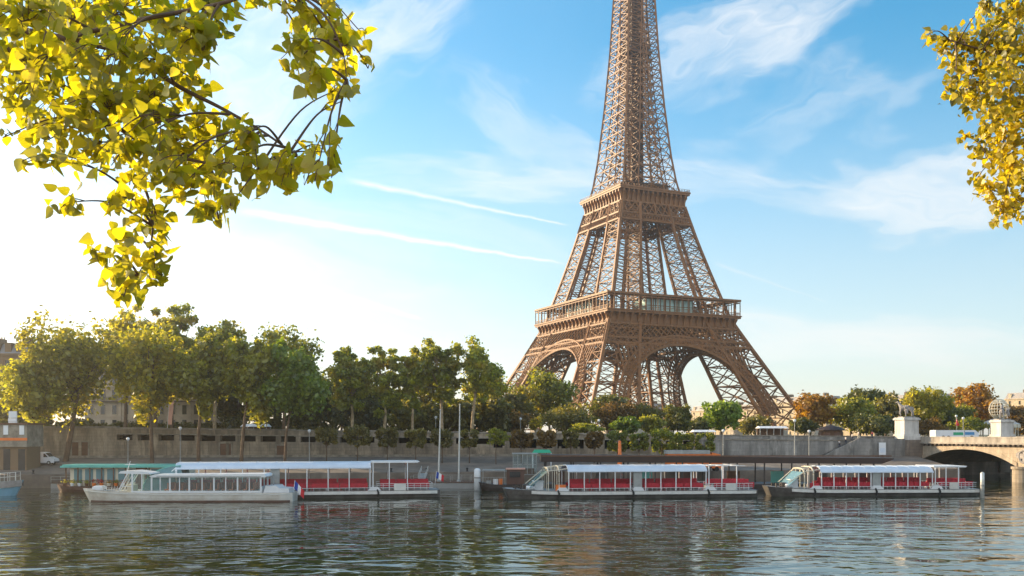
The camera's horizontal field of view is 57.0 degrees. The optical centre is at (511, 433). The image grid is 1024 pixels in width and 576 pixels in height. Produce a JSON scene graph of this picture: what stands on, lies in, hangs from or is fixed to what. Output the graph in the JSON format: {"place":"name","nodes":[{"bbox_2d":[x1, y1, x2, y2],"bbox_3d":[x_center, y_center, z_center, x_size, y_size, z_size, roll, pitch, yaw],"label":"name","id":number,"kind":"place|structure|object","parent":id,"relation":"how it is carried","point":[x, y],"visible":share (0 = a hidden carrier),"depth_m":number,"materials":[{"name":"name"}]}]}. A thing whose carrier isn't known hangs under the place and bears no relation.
{"place":"outdoors","nodes":[
{"label":"outdoors","id":0,"kind":"place"},
{"bbox_2d":[0,456,959,487],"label":"quay","id":1,"kind":"structure","parent":0,"point":[41,477],"depth_m":181.90,"materials":[{"name":"grey stone"}]},
{"bbox_2d":[0,329,71,425],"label":"quay tree","id":2,"kind":"object","parent":1,"relation":"on","point":[26,394],"visible":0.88,"depth_m":174.75,"materials":[{"name":"green plant"}]},
{"bbox_2d":[40,452,58,464],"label":"van","id":3,"kind":"object","parent":1,"relation":"on","point":[48,458],"visible":0.56,"depth_m":174.98,"materials":[{"name":"white paint"}]},
{"bbox_2d":[9,305,124,461],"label":"quay tree","id":4,"kind":"object","parent":1,"relation":"on","point":[82,374],"visible":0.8,"depth_m":178.56,"materials":[{"name":"green plant"}]},
{"bbox_2d":[90,321,191,462],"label":"quay tree","id":5,"kind":"object","parent":1,"relation":"on","point":[138,367],"visible":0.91,"depth_m":178.19,"materials":[{"name":"green plant"}]},
{"bbox_2d":[163,321,237,461],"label":"quay tree","id":6,"kind":"object","parent":1,"relation":"on","point":[204,376],"visible":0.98,"depth_m":178.34,"materials":[{"name":"green plant"}]},
{"bbox_2d":[220,333,279,461],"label":"quay tree","id":7,"kind":"object","parent":1,"relation":"on","point":[253,365],"visible":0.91,"depth_m":179.57,"materials":[{"name":"green plant"}]},
{"bbox_2d":[257,336,333,460],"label":"quay tree","id":8,"kind":"object","parent":1,"relation":"on","point":[297,386],"visible":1,"depth_m":178.23,"materials":[{"name":"green plant"}]},
{"bbox_2d":[314,426,337,460],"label":"clipped shrub","id":9,"kind":"object","parent":1,"relation":"on","point":[328,436],"visible":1,"depth_m":182.90,"materials":[{"name":"green plant"}]},
{"bbox_2d":[342,424,372,460],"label":"young tree","id":10,"kind":"object","parent":1,"relation":"on","point":[352,435],"visible":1,"depth_m":183.64,"materials":[{"name":"green plant"}]},
{"bbox_2d":[40,426,699,457],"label":"quay wall","id":11,"kind":"structure","parent":1,"relation":"on","point":[97,442],"depth_m":192.27,"materials":[{"name":"stone"}]},
{"bbox_2d":[70,441,88,455],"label":"doorway","id":12,"kind":"structure","parent":11,"relation":"in","point":[85,444],"depth_m":187.03,"materials":[{"name":"wood"}]},
{"bbox_2d":[374,426,398,459],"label":"clipped shrub","id":13,"kind":"object","parent":1,"relation":"on","point":[390,434],"visible":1,"depth_m":184.84,"materials":[{"name":"green plant"}]},
{"bbox_2d":[404,428,426,459],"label":"clipped shrub","id":14,"kind":"object","parent":1,"relation":"on","point":[418,437],"visible":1,"depth_m":185.03,"materials":[{"name":"green plant"}]},
{"bbox_2d":[430,428,453,462],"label":"clipped shrub","id":15,"kind":"object","parent":1,"relation":"on","point":[447,434],"visible":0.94,"depth_m":185.25,"materials":[{"name":"green plant"}]},
{"bbox_2d":[460,429,478,462],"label":"clipped shrub","id":16,"kind":"object","parent":1,"relation":"on","point":[467,442],"visible":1,"depth_m":186.41,"materials":[{"name":"green plant"}]},
{"bbox_2d":[486,427,510,463],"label":"young tree","id":17,"kind":"object","parent":1,"relation":"on","point":[499,437],"visible":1,"depth_m":185.04,"materials":[{"name":"green plant"}]},
{"bbox_2d":[509,429,533,462],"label":"clipped shrub","id":18,"kind":"object","parent":1,"relation":"on","point":[517,437],"visible":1,"depth_m":187.14,"materials":[{"name":"green plant"}]},
{"bbox_2d":[512,453,537,474],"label":"glasshouse","id":19,"kind":"structure","parent":1,"relation":"on","point":[528,471],"depth_m":170.60,"materials":[{"name":"metal"}]},
{"bbox_2d":[536,429,557,453],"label":"clipped shrub","id":20,"kind":"object","parent":1,"relation":"on","point":[545,440],"visible":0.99,"depth_m":187.52,"materials":[{"name":"green plant"}]},
{"bbox_2d":[562,430,579,453],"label":"clipped shrub","id":21,"kind":"object","parent":1,"relation":"on","point":[572,440],"visible":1,"depth_m":188.62,"materials":[{"name":"green plant"}]},
{"bbox_2d":[584,431,604,462],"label":"clipped shrub","id":22,"kind":"object","parent":1,"relation":"on","point":[599,437],"visible":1,"depth_m":188.51,"materials":[{"name":"green plant"}]},
{"bbox_2d":[606,430,627,454],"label":"clipped shrub","id":23,"kind":"object","parent":1,"relation":"on","point":[614,435],"visible":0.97,"depth_m":189.15,"materials":[{"name":"green plant"}]},
{"bbox_2d":[628,432,649,462],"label":"clipped shrub","id":24,"kind":"object","parent":1,"relation":"on","point":[643,445],"visible":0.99,"depth_m":189.91,"materials":[{"name":"green plant"}]},
{"bbox_2d":[649,427,675,454],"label":"clipped shrub","id":25,"kind":"object","parent":1,"relation":"on","point":[664,434],"visible":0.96,"depth_m":190.05,"materials":[{"name":"green plant"}]},
{"bbox_2d":[673,432,694,449],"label":"clipped shrub","id":26,"kind":"object","parent":1,"relation":"on","point":[679,444],"visible":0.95,"depth_m":190.62,"materials":[{"name":"green plant"}]},
{"bbox_2d":[664,450,721,470],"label":"flatbed lorry","id":27,"kind":"object","parent":1,"relation":"on","point":[689,452],"visible":0.35,"depth_m":176.80,"materials":[{"name":"orange paint"}]},
{"bbox_2d":[694,432,715,451],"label":"clipped shrub","id":28,"kind":"object","parent":1,"relation":"on","point":[709,442],"visible":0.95,"depth_m":191.15,"materials":[{"name":"green plant"}]},
{"bbox_2d":[700,435,894,454],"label":"retaining wall","id":29,"kind":"structure","parent":1,"relation":"on","point":[772,445],"depth_m":208.55,"materials":[{"name":"grey stone"}]},
{"bbox_2d":[822,437,904,456],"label":"quay stairs","id":30,"kind":"structure","parent":1,"relation":"on","point":[894,447],"depth_m":207.97,"materials":[{"name":"grey stone"}]},
{"bbox_2d":[893,401,922,457],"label":"bridge statue","id":31,"kind":"object","parent":1,"relation":"on","point":[907,428],"visible":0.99,"depth_m":210.14,"materials":[{"name":"white stone"}]},
{"bbox_2d":[0,472,1023,575],"bbox_3d":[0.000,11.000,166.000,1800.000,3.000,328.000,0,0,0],"label":"river water","id":32,"kind":"structure","parent":0,"point":[447,532],"depth_m":87.00,"materials":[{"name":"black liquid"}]},
{"bbox_2d":[0,471,23,495],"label":"river boat","id":33,"kind":"object","parent":32,"relation":"on","point":[9,488],"visible":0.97,"depth_m":143.64,"materials":[{"name":"blue metal"}]},
{"bbox_2d":[0,411,45,469],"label":"boat house","id":34,"kind":"structure","parent":32,"relation":"on","point":[21,444],"depth_m":168.50,"materials":[{"name":"stone"}]},
{"bbox_2d":[57,464,194,491],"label":"restaurant barge","id":35,"kind":"object","parent":32,"relation":"on","point":[82,476],"visible":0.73,"depth_m":152.79,"materials":[{"name":"teal paint"}]},
{"bbox_2d":[83,461,304,501],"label":"cabin boat","id":36,"kind":"object","parent":32,"relation":"on","point":[214,491],"visible":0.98,"depth_m":131.00,"materials":[{"name":"silver metal"}]},
{"bbox_2d":[138,460,443,498],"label":"tour boat","id":37,"kind":"object","parent":32,"relation":"on","point":[345,488],"visible":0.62,"depth_m":139.23,"materials":[{"name":"silver metal"}]},
{"bbox_2d":[413,475,473,488],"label":"pontoon","id":38,"kind":"object","parent":32,"relation":"on","point":[450,484],"visible":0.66,"depth_m":163.00,"materials":[{"name":"white metal"}]},
{"bbox_2d":[479,468,524,490],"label":"work barge","id":39,"kind":"object","parent":32,"relation":"on","point":[515,476],"visible":0.76,"depth_m":157.42,"materials":[{"name":"brown metal"}]},
{"bbox_2d":[502,464,757,498],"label":"tour boat","id":40,"kind":"object","parent":32,"relation":"on","point":[645,487],"visible":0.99,"depth_m":139.72,"materials":[{"name":"silver metal"}]},
{"bbox_2d":[540,454,893,489],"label":"landing canopy","id":41,"kind":"object","parent":32,"relation":"on","point":[776,476],"visible":0.51,"depth_m":158.00,"materials":[{"name":"brown metal"}]},
{"bbox_2d":[762,465,979,495],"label":"tour boat","id":42,"kind":"object","parent":32,"relation":"on","point":[876,484],"visible":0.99,"depth_m":143.37,"materials":[{"name":"silver metal"}]},
{"bbox_2d":[920,436,1023,482],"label":"stone bridge","id":43,"kind":"structure","parent":32,"relation":"in","point":[979,455],"depth_m":203.63,"materials":[{"name":"beige stone"}]},
{"bbox_2d":[930,430,978,436],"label":"coach","id":44,"kind":"object","parent":43,"relation":"on","point":[954,433],"visible":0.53,"depth_m":216.83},
{"bbox_2d":[988,404,1015,471],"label":"bridge statue","id":45,"kind":"object","parent":43,"relation":"on","point":[1000,427],"visible":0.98,"depth_m":219.44,"materials":[{"name":"white stone"}]},
{"bbox_2d":[989,399,1008,418],"bbox_3d":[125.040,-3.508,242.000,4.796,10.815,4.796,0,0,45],"label":"openwork globe","id":46,"kind":"object","parent":45,"relation":"on","point":[997,405],"visible":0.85,"depth_m":241.61,"materials":[{"name":"beige paint"}]},
{"bbox_2d":[0,0,1023,434],"label":"sky","id":47,"kind":"structure","parent":0,"point":[820,163],"materials":[{"name":"blue"}]},
{"bbox_3d":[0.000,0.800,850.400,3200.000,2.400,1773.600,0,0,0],"label":"upper ground","id":48,"kind":"structure","parent":0,"visible":0},
{"bbox_2d":[0,376,44,419],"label":"dark tree","id":49,"kind":"object","parent":48,"relation":"on","point":[4,415],"visible":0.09,"depth_m":222.90,"materials":[{"name":"green plant"}]},
{"bbox_2d":[0,337,52,424],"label":"brown building","id":50,"kind":"structure","parent":48,"relation":"on","point":[8,351],"depth_m":228.15,"materials":[{"name":"stone"}]},
{"bbox_2d":[0,417,93,425],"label":"hedge","id":51,"kind":"object","parent":48,"relation":"on","point":[50,422],"visible":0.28,"depth_m":218.32,"materials":[{"name":"green plant"}]},
{"bbox_2d":[102,304,155,434],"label":"park tree","id":52,"kind":"object","parent":48,"relation":"on","point":[127,316],"visible":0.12,"depth_m":212.87,"materials":[{"name":"green plant"}]},
{"bbox_2d":[115,316,189,426],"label":"park tree","id":53,"kind":"object","parent":48,"relation":"on","point":[172,326],"visible":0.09,"depth_m":204.19,"materials":[{"name":"green plant"}]},
{"bbox_2d":[93,420,226,435],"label":"hedge","id":54,"kind":"object","parent":48,"relation":"on","point":[120,423],"visible":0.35,"depth_m":220.52,"materials":[{"name":"green plant"}]},
{"bbox_2d":[84,363,238,439],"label":"stone building","id":55,"kind":"structure","parent":48,"relation":"on","point":[111,411],"depth_m":226.24,"materials":[{"name":"stone"}]},
{"bbox_2d":[148,302,198,435],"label":"park tree","id":56,"kind":"object","parent":48,"relation":"on","point":[182,322],"visible":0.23,"depth_m":215.39,"materials":[{"name":"green plant"}]},
{"bbox_2d":[184,319,250,428],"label":"park tree","id":57,"kind":"object","parent":48,"relation":"on","point":[227,327],"visible":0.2,"depth_m":211.81,"materials":[{"name":"green plant"}]},
{"bbox_2d":[212,386,253,423],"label":"dark tree","id":58,"kind":"object","parent":48,"relation":"on","point":[230,406],"visible":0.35,"depth_m":223.66,"materials":[{"name":"green plant"}]},
{"bbox_2d":[223,413,343,429],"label":"hedge","id":59,"kind":"object","parent":48,"relation":"on","point":[300,423],"visible":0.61,"depth_m":220.33,"materials":[{"name":"green plant"}]},
{"bbox_2d":[251,322,324,428],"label":"park tree","id":60,"kind":"object","parent":48,"relation":"on","point":[271,336],"visible":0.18,"depth_m":214.92,"materials":[{"name":"green plant"}]},
{"bbox_2d":[288,374,347,422],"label":"dark tree","id":61,"kind":"object","parent":48,"relation":"on","point":[334,411],"visible":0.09,"depth_m":225.31,"materials":[{"name":"green plant"}]},
{"bbox_2d":[324,345,377,426],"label":"plane tree","id":62,"kind":"object","parent":48,"relation":"on","point":[349,376],"visible":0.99,"depth_m":205.33,"materials":[{"name":"green plant"}]},
{"bbox_2d":[353,394,393,429],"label":"dark tree","id":63,"kind":"object","parent":48,"relation":"on","point":[373,402],"visible":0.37,"depth_m":231.41,"materials":[{"name":"green plant"}]},
{"bbox_2d":[366,345,405,428],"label":"plane tree","id":64,"kind":"object","parent":48,"relation":"on","point":[385,392],"visible":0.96,"depth_m":205.96,"materials":[{"name":"green plant"}]},
{"bbox_2d":[382,399,444,430],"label":"dark tree","id":65,"kind":"object","parent":48,"relation":"on","point":[424,416],"visible":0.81,"depth_m":218.99,"materials":[{"name":"green plant"}]},
{"bbox_2d":[395,345,433,429],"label":"plane tree","id":66,"kind":"object","parent":48,"relation":"on","point":[411,378],"visible":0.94,"depth_m":205.36,"materials":[{"name":"green plant"}]},
{"bbox_2d":[341,414,512,431],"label":"hedge","id":67,"kind":"object","parent":48,"relation":"on","point":[368,421],"visible":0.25,"depth_m":228.34,"materials":[{"name":"green plant"}]},
{"bbox_2d":[393,383,461,414],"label":"dark tree","id":68,"kind":"object","parent":48,"relation":"on","point":[425,399],"visible":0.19,"depth_m":248.91,"materials":[{"name":"green plant"}]},
{"bbox_2d":[414,338,468,429],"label":"plane tree","id":69,"kind":"object","parent":48,"relation":"on","point":[432,358],"visible":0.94,"depth_m":205.33,"materials":[{"name":"green plant"}]},
{"bbox_2d":[436,399,481,430],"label":"dark tree","id":70,"kind":"object","parent":48,"relation":"on","point":[451,417],"visible":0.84,"depth_m":221.07,"materials":[{"name":"green plant"}]},
{"bbox_2d":[447,335,505,430],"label":"plane tree","id":71,"kind":"object","parent":48,"relation":"on","point":[482,371],"visible":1,"depth_m":205.13,"materials":[{"name":"green plant"}]},
{"bbox_2d":[461,371,518,421],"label":"dark tree","id":72,"kind":"object","parent":48,"relation":"on","point":[500,394],"visible":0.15,"depth_m":254.34,"materials":[{"name":"green plant"}]},
{"bbox_2d":[468,394,514,431],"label":"dark tree","id":73,"kind":"object","parent":48,"relation":"on","point":[494,411],"visible":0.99,"depth_m":223.91,"materials":[{"name":"green plant"}]},
{"bbox_2d":[503,391,538,417],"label":"garden tree","id":74,"kind":"object","parent":48,"relation":"on","point":[518,401],"visible":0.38,"depth_m":247.92,"materials":[{"name":"green plant"}]},
{"bbox_2d":[507,409,534,431],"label":"garden bush","id":75,"kind":"object","parent":48,"relation":"on","point":[516,416],"visible":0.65,"depth_m":230.59,"materials":[{"name":"green plant"}]},
{"bbox_2d":[507,364,582,429],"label":"garden tree","id":76,"kind":"object","parent":48,"relation":"on","point":[557,392],"visible":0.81,"depth_m":257.77,"materials":[{"name":"green plant"}]},
{"bbox_2d":[539,401,601,432],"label":"garden bush","id":77,"kind":"object","parent":48,"relation":"on","point":[564,418],"visible":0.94,"depth_m":233.09,"materials":[{"name":"green plant"}]},
{"bbox_2d":[568,422,605,432],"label":"garden bush","id":78,"kind":"object","parent":48,"relation":"on","point":[583,427],"visible":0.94,"depth_m":220.50,"materials":[{"name":"green plant"}]},
{"bbox_2d":[580,392,632,432],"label":"garden tree","id":79,"kind":"object","parent":48,"relation":"on","point":[602,399],"visible":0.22,"depth_m":266.11,"materials":[{"name":"green plant"}]},
{"bbox_2d":[589,400,639,431],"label":"garden bush","id":80,"kind":"object","parent":48,"relation":"on","point":[610,414],"visible":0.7,"depth_m":238.26,"materials":[{"name":"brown plant"}]},
{"bbox_2d":[608,416,642,433],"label":"garden bush","id":81,"kind":"object","parent":48,"relation":"on","point":[630,425],"visible":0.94,"depth_m":222.60,"materials":[{"name":"green plant"}]},
{"bbox_2d":[476,0,818,434],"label":"lattice tower","id":82,"kind":"structure","parent":48,"relation":"on","point":[650,325],"depth_m":457.58,"materials":[{"name":"metal"}]},
{"bbox_2d":[628,401,674,433],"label":"garden bush","id":83,"kind":"object","parent":48,"relation":"on","point":[646,409],"visible":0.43,"depth_m":243.94,"materials":[{"name":"green plant"}]},
{"bbox_2d":[638,413,666,432],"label":"garden bush","id":84,"kind":"object","parent":48,"relation":"on","point":[651,422],"visible":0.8,"depth_m":224.67,"materials":[{"name":"green plant"}]},
{"bbox_2d":[663,403,693,432],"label":"garden bush","id":85,"kind":"object","parent":48,"relation":"on","point":[677,418],"visible":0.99,"depth_m":228.91,"materials":[{"name":"green plant"}]},
{"bbox_2d":[688,416,711,431],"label":"garden bush","id":86,"kind":"object","parent":48,"relation":"on","point":[698,423],"visible":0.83,"depth_m":260.00,"materials":[{"name":"green plant"}]},
{"bbox_2d":[699,399,745,434],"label":"garden tree","id":87,"kind":"object","parent":48,"relation":"on","point":[719,415],"visible":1,"depth_m":237.51,"materials":[{"name":"green plant"}]},
{"bbox_2d":[690,401,756,434],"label":"apartment house","id":88,"kind":"structure","parent":48,"relation":"on","point":[697,411],"depth_m":634.99,"materials":[{"name":"beige stone"}]},
{"bbox_2d":[737,414,775,434],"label":"garden bush","id":89,"kind":"object","parent":48,"relation":"on","point":[748,425],"visible":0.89,"depth_m":259.95,"materials":[{"name":"green plant"}]},
{"bbox_2d":[756,426,787,434],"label":"market awning","id":90,"kind":"object","parent":48,"relation":"on","point":[773,431],"visible":0.68,"depth_m":227.20,"materials":[{"name":"white fabric"}]},
{"bbox_2d":[758,392,842,434],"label":"apartment house","id":91,"kind":"structure","parent":48,"relation":"on","point":[783,412],"depth_m":577.82,"materials":[{"name":"beige stone"}]},
{"bbox_2d":[787,416,822,434],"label":"garden bush","id":92,"kind":"object","parent":48,"relation":"on","point":[804,424],"visible":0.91,"depth_m":238.42,"materials":[{"name":"green plant"}]},
{"bbox_2d":[792,390,838,434],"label":"autumn tree","id":93,"kind":"object","parent":48,"relation":"on","point":[816,407],"visible":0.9,"depth_m":243.54,"materials":[{"name":"orange plant"}]},
{"bbox_2d":[816,424,844,435],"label":"kiosk","id":94,"kind":"object","parent":48,"relation":"on","point":[830,430],"visible":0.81,"depth_m":223.78,"materials":[{"name":"brown wood"}]},
{"bbox_2d":[829,396,879,435],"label":"autumn tree","id":95,"kind":"object","parent":48,"relation":"on","point":[845,406],"visible":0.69,"depth_m":247.40,"materials":[{"name":"green plant"}]},
{"bbox_2d":[841,384,887,435],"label":"autumn tree","id":96,"kind":"object","parent":48,"relation":"on","point":[870,393],"visible":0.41,"depth_m":270.02,"materials":[{"name":"green plant"}]},
{"bbox_2d":[848,413,897,435],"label":"garden bush","id":97,"kind":"object","parent":48,"relation":"on","point":[878,425],"visible":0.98,"depth_m":234.05,"materials":[{"name":"green plant"}]},
{"bbox_2d":[873,390,909,434],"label":"autumn tree","id":98,"kind":"object","parent":48,"relation":"on","point":[890,406],"visible":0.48,"depth_m":260.32,"materials":[{"name":"green plant"}]},
{"bbox_2d":[899,385,962,434],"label":"autumn tree","id":99,"kind":"object","parent":48,"relation":"on","point":[925,405],"visible":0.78,"depth_m":254.79,"materials":[{"name":"green plant"}]},
{"bbox_2d":[919,416,949,436],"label":"garden bush","id":100,"kind":"object","parent":48,"relation":"on","point":[926,426],"visible":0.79,"depth_m":237.98,"materials":[{"name":"brown plant"}]},
{"bbox_2d":[941,403,977,424],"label":"autumn tree","id":101,"kind":"object","parent":48,"relation":"on","point":[964,411],"visible":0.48,"depth_m":259.42,"materials":[{"name":"green plant"}]},
{"bbox_2d":[958,416,990,432],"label":"garden bush","id":102,"kind":"object","parent":48,"relation":"on","point":[977,424],"visible":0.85,"depth_m":244.84,"materials":[{"name":"green plant"}]},
{"bbox_2d":[948,380,1009,421],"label":"autumn tree","id":103,"kind":"object","parent":48,"relation":"on","point":[985,398],"visible":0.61,"depth_m":267.54,"materials":[{"name":"orange plant"}]},
{"bbox_2d":[999,405,1023,435],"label":"autumn tree","id":104,"kind":"object","parent":48,"relation":"on","point":[1016,414],"visible":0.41,"depth_m":273.55,"materials":[{"name":"brown plant"}]},
{"bbox_2d":[1004,390,1023,435],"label":"apartment house","id":105,"kind":"structure","parent":48,"relation":"on","point":[1015,399],"depth_m":514.71,"materials":[{"name":"beige stone"}]},
{"bbox_3d":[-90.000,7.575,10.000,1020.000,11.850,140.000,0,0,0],"label":"near bank","id":106,"kind":"structure","parent":0,"visible":0},
{"bbox_2d":[0,0,377,308],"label":"poplar tree","id":107,"kind":"object","parent":106,"relation":"on","point":[143,113],"visible":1,"depth_m":5.30,"materials":[{"name":"yellow plant"}]},
{"bbox_2d":[920,0,1023,229],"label":"yellowing tree","id":108,"kind":"object","parent":106,"relation":"on","point":[989,69],"visible":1,"depth_m":12.70,"materials":[{"name":"yellow plant"}]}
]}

